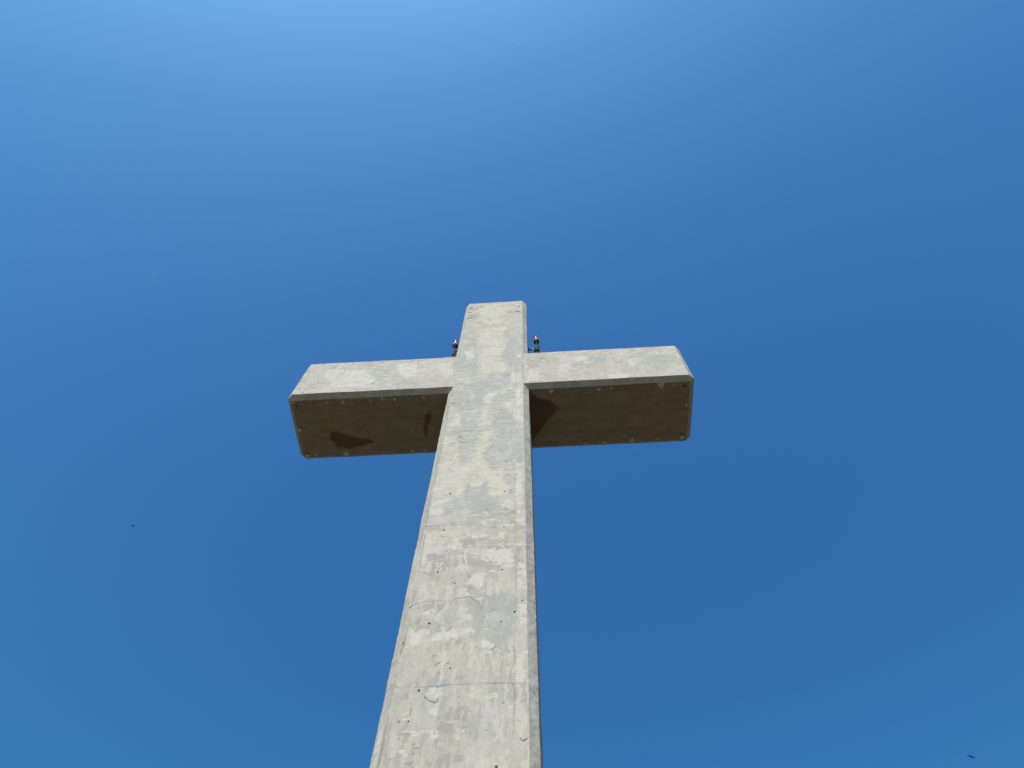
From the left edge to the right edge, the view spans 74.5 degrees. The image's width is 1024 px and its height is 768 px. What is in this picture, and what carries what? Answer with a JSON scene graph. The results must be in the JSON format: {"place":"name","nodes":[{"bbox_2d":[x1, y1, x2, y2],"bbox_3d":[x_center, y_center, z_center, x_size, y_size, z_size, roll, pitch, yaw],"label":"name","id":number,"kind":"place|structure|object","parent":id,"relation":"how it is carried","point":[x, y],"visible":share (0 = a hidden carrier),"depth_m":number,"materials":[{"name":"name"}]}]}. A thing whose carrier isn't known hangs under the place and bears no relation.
{"place":"outdoors","nodes":[
{"label":"outdoors","id":0,"kind":"place"},
{"bbox_2d":[288,301,693,767],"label":"concrete cross","id":1,"kind":"object","parent":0,"point":[487,408],"visible":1,"depth_m":16.02,"materials":[{"name":"grey concrete"}]},
{"bbox_2d":[451,340,457,356],"bbox_3d":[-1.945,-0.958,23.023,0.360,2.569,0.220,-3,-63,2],"label":"obstruction lamp","id":2,"kind":"object","parent":1,"relation":"on","point":[455,346],"visible":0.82,"depth_m":23.65,"materials":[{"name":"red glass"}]},
{"bbox_2d":[528,336,539,352],"bbox_3d":[0.750,-1.094,22.923,0.421,2.569,0.220,-3,-63,2],"label":"obstruction lamp","id":3,"kind":"object","parent":1,"relation":"on","point":[536,343],"visible":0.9,"depth_m":23.29,"materials":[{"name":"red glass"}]},
{"bbox_2d":[0,0,1023,767],"label":"sky","id":4,"kind":"structure","parent":0,"point":[205,205],"materials":[{"name":"blue"}]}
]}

